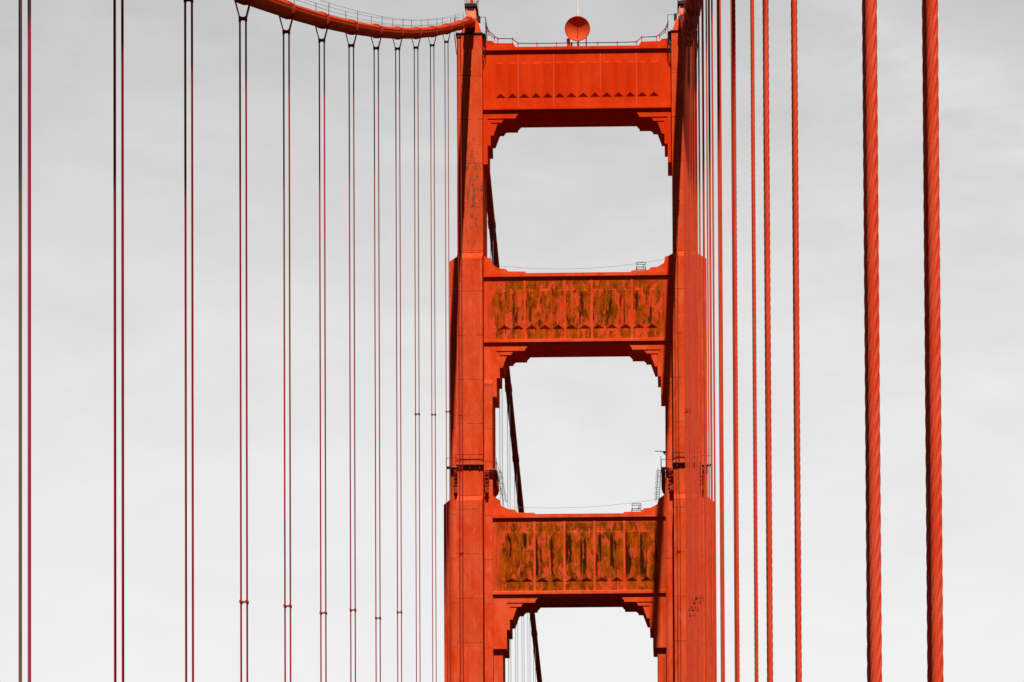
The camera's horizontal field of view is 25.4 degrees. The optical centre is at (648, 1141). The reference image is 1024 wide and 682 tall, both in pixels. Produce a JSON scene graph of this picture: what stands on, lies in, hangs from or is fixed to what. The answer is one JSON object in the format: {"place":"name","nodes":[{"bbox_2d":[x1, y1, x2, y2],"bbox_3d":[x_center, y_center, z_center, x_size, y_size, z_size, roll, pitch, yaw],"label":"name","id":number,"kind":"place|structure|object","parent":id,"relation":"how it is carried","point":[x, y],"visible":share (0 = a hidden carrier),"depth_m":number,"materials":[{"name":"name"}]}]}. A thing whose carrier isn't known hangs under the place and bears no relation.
{"place":"outdoors","nodes":[
{"label":"outdoors","id":0,"kind":"place"},
{"bbox_2d":[0,0,1023,681],"label":"sky","id":1,"kind":"structure","parent":0,"point":[590,430],"materials":[{"name":"grey"}]},
{"bbox_3d":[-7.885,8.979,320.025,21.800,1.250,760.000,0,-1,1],"label":"road","id":2,"kind":"structure","parent":0,"visible":0},
{"bbox_2d":[444,0,714,681],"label":"bridge tower","id":3,"kind":"structure","parent":2,"relation":"on","point":[516,565],"depth_m":289.32,"materials":[{"name":"metal"}]},
{"bbox_2d":[234,0,541,681],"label":"cable","id":4,"kind":"object","parent":3,"relation":"attached to","point":[283,9],"visible":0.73,"depth_m":222.10,"materials":[{"name":"paint"}]},
{"bbox_2d":[19,0,30,681],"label":"suspender","id":5,"kind":"object","parent":4,"relation":"hanging from","point":[20,340],"visible":1,"depth_m":90.83,"materials":[{"name":"paint"}]},
{"bbox_2d":[113,0,123,681],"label":"suspender","id":6,"kind":"object","parent":4,"relation":"hanging from","point":[122,274],"visible":1,"depth_m":106.13,"materials":[{"name":"paint"}]},
{"bbox_2d":[184,0,193,681],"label":"suspender","id":7,"kind":"object","parent":4,"relation":"hanging from","point":[185,296],"visible":1,"depth_m":121.47,"materials":[{"name":"paint"}]},
{"bbox_2d":[234,0,251,681],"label":"suspender","id":8,"kind":"object","parent":4,"relation":"hanging from","point":[240,19],"visible":1,"depth_m":136.81,"materials":[{"name":"paint"}]},
{"bbox_2d":[279,4,294,681],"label":"suspender","id":9,"kind":"object","parent":4,"relation":"hanging from","point":[284,31],"visible":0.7,"depth_m":152.15,"materials":[{"name":"paint"}]},
{"bbox_2d":[315,15,329,681],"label":"suspender","id":10,"kind":"object","parent":4,"relation":"hanging from","point":[323,41],"visible":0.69,"depth_m":167.50,"materials":[{"name":"paint"}]},
{"bbox_2d":[345,22,358,681],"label":"suspender","id":11,"kind":"object","parent":4,"relation":"hanging from","point":[353,46],"visible":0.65,"depth_m":182.82,"materials":[{"name":"paint"}]},
{"bbox_2d":[371,26,382,681],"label":"suspender","id":12,"kind":"object","parent":4,"relation":"hanging from","point":[377,48],"visible":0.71,"depth_m":198.22,"materials":[{"name":"paint"}]},
{"bbox_2d":[393,28,403,681],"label":"suspender","id":13,"kind":"object","parent":4,"relation":"hanging from","point":[397,48],"visible":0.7,"depth_m":213.46,"materials":[{"name":"paint"}]},
{"bbox_2d":[412,28,421,681],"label":"suspender","id":14,"kind":"object","parent":4,"relation":"hanging from","point":[414,47],"visible":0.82,"depth_m":228.87,"materials":[{"name":"paint"}]},
{"bbox_2d":[428,28,437,681],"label":"suspender","id":15,"kind":"object","parent":4,"relation":"hanging from","point":[433,45],"visible":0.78,"depth_m":244.21,"materials":[{"name":"paint"}]},
{"bbox_2d":[443,26,450,681],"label":"suspender","id":16,"kind":"object","parent":4,"relation":"hanging from","point":[447,41],"visible":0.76,"depth_m":259.62,"materials":[{"name":"paint"}]},
{"bbox_2d":[456,22,463,631],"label":"suspender","id":17,"kind":"object","parent":4,"relation":"hanging from","point":[461,341],"visible":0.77,"depth_m":274.89,"materials":[{"name":"paint"}]},
{"bbox_2d":[488,222,495,264],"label":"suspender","id":18,"kind":"object","parent":4,"relation":"hanging from","point":[493,243],"visible":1,"depth_m":323.59,"materials":[{"name":"metal"}]},
{"bbox_2d":[499,389,502,505],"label":"suspender","id":19,"kind":"object","parent":4,"relation":"hanging from","point":[502,441],"depth_m":338.45,"materials":[{"name":"metal"}]},
{"bbox_2d":[505,389,511,681],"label":"suspender","id":20,"kind":"object","parent":4,"relation":"hanging from","point":[507,480],"visible":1,"depth_m":353.76,"materials":[{"name":"metal"}]},
{"bbox_2d":[512,459,518,681],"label":"suspender","id":21,"kind":"object","parent":4,"relation":"hanging from","point":[517,623],"visible":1,"depth_m":368.56,"materials":[{"name":"metal"}]},
{"bbox_2d":[531,633,537,681],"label":"suspender","id":22,"kind":"object","parent":4,"relation":"hanging from","point":[535,659],"visible":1,"depth_m":414.68,"materials":[{"name":"metal"}]},
{"bbox_2d":[447,454,499,496],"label":"maintenance platform","id":23,"kind":"structure","parent":3,"relation":"attached to","point":[495,482],"depth_m":288.54,"materials":[{"name":"brown metal"}]},
{"bbox_2d":[497,470,506,504],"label":"caged ladder","id":24,"kind":"object","parent":23,"relation":"hanging from","point":[502,494],"visible":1,"depth_m":289.71,"materials":[{"name":"metal"}]},
{"bbox_2d":[565,16,589,45],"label":"dish antenna","id":25,"kind":"object","parent":3,"relation":"on","point":[577,28],"visible":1,"depth_m":292.64,"materials":[{"name":"paint"}]},
{"bbox_2d":[577,0,578,45],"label":"antenna rod","id":26,"kind":"object","parent":3,"relation":"on","point":[577,15],"visible":0.22,"depth_m":294.15,"materials":[{"name":"paint"}]},
{"bbox_2d":[487,21,668,45],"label":"handrail","id":27,"kind":"object","parent":3,"relation":"on","point":[556,43],"visible":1,"depth_m":290.93,"materials":[{"name":"metal"}]},
{"bbox_2d":[497,259,662,268],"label":"safety line","id":28,"kind":"object","parent":3,"relation":"attached to","point":[584,268],"visible":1,"depth_m":290.65,"materials":[{"name":"metal"}]},
{"bbox_2d":[522,499,656,507],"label":"safety line","id":29,"kind":"object","parent":3,"relation":"attached to","point":[592,506],"visible":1,"depth_m":289.61,"materials":[{"name":"metal"}]},
{"bbox_2d":[631,503,641,511],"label":"equipment frame","id":30,"kind":"object","parent":3,"relation":"on","point":[638,508],"visible":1,"depth_m":289.48,"materials":[{"name":"metal"}]},
{"bbox_2d":[636,262,645,269],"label":"equipment frame","id":31,"kind":"object","parent":3,"relation":"on","point":[640,264],"visible":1,"depth_m":290.52,"materials":[{"name":"metal"}]},
{"bbox_2d":[661,452,710,493],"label":"maintenance platform","id":32,"kind":"structure","parent":3,"relation":"attached to","point":[663,480],"depth_m":288.29,"materials":[{"name":"brown metal"}]},
{"bbox_2d":[654,470,660,499],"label":"caged ladder","id":33,"kind":"object","parent":32,"relation":"hanging from","point":[657,485],"visible":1,"depth_m":289.50,"materials":[{"name":"metal"}]},
{"bbox_2d":[679,0,700,35],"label":"cable","id":34,"kind":"object","parent":3,"relation":"attached to","point":[683,16],"visible":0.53,"depth_m":165.38,"materials":[{"name":"paint"}]},
{"bbox_2d":[680,28,690,649],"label":"suspender","id":35,"kind":"object","parent":34,"relation":"hanging from","point":[685,312],"visible":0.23,"depth_m":243.75,"materials":[{"name":"metal"}]},
{"bbox_2d":[683,36,688,681],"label":"suspender","id":36,"kind":"object","parent":34,"relation":"hanging from","point":[685,356],"visible":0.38,"depth_m":259.07,"materials":[{"name":"metal"}]},
{"bbox_2d":[683,79,689,681],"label":"suspender","id":37,"kind":"object","parent":34,"relation":"hanging from","point":[684,345],"visible":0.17,"depth_m":274.49,"materials":[{"name":"metal"}]},
{"bbox_2d":[681,32,692,681],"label":"suspender","id":38,"kind":"object","parent":34,"relation":"hanging from","point":[687,411],"visible":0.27,"depth_m":228.40,"materials":[{"name":"metal"}]},
{"bbox_2d":[681,29,693,681],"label":"suspender","id":39,"kind":"object","parent":34,"relation":"hanging from","point":[687,375],"visible":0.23,"depth_m":213.05,"materials":[{"name":"metal"}]},
{"bbox_2d":[683,31,693,681],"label":"suspender","id":40,"kind":"object","parent":34,"relation":"hanging from","point":[688,359],"visible":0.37,"depth_m":197.71,"materials":[{"name":"metal"}]},
{"bbox_2d":[683,26,695,681],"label":"suspender","id":41,"kind":"object","parent":34,"relation":"hanging from","point":[689,352],"visible":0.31,"depth_m":182.38,"materials":[{"name":"metal"}]},
{"bbox_2d":[684,19,698,681],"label":"suspender","id":42,"kind":"object","parent":34,"relation":"hanging from","point":[691,346],"visible":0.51,"depth_m":167.04,"materials":[{"name":"metal"}]},
{"bbox_2d":[685,8,700,681],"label":"suspender","id":43,"kind":"object","parent":34,"relation":"hanging from","point":[694,601],"visible":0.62,"depth_m":151.68,"materials":[{"name":"metal"}]},
{"bbox_2d":[689,0,703,681],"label":"suspender","id":44,"kind":"object","parent":34,"relation":"hanging from","point":[692,15],"visible":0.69,"depth_m":136.35,"materials":[{"name":"metal"}]},
{"bbox_2d":[694,0,705,681],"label":"suspender","id":45,"kind":"object","parent":34,"relation":"hanging from","point":[697,354],"visible":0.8,"depth_m":121.00,"materials":[{"name":"metal"}]},
{"bbox_2d":[698,0,710,681],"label":"suspender","id":46,"kind":"object","parent":34,"relation":"hanging from","point":[700,347],"visible":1,"depth_m":105.64,"materials":[{"name":"metal"}]},
{"bbox_2d":[702,0,716,681],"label":"suspender","id":47,"kind":"object","parent":34,"relation":"hanging from","point":[705,338],"visible":1,"depth_m":90.29,"materials":[{"name":"metal"}]},
{"bbox_2d":[708,0,724,681],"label":"suspender","id":48,"kind":"object","parent":34,"relation":"hanging from","point":[711,433],"visible":0.8,"depth_m":74.94,"materials":[{"name":"metal"}]},
{"bbox_2d":[717,0,735,681],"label":"suspender","id":49,"kind":"object","parent":34,"relation":"hanging from","point":[720,347],"visible":0.72,"depth_m":59.61,"materials":[{"name":"metal"}]},
{"bbox_2d":[732,0,758,681],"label":"suspender","id":50,"kind":"object","parent":34,"relation":"hanging from","point":[754,358],"visible":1,"depth_m":44.25,"materials":[{"name":"metal"}]},
{"bbox_2d":[762,0,801,681],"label":"suspender","id":51,"kind":"object","parent":34,"relation":"hanging from","point":[796,361],"visible":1,"depth_m":28.90,"materials":[{"name":"metal"}]},
{"bbox_2d":[862,0,943,681],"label":"suspender","id":52,"kind":"object","parent":34,"relation":"hanging from","point":[932,345],"visible":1,"depth_m":13.55,"materials":[{"name":"metal"}]}
]}

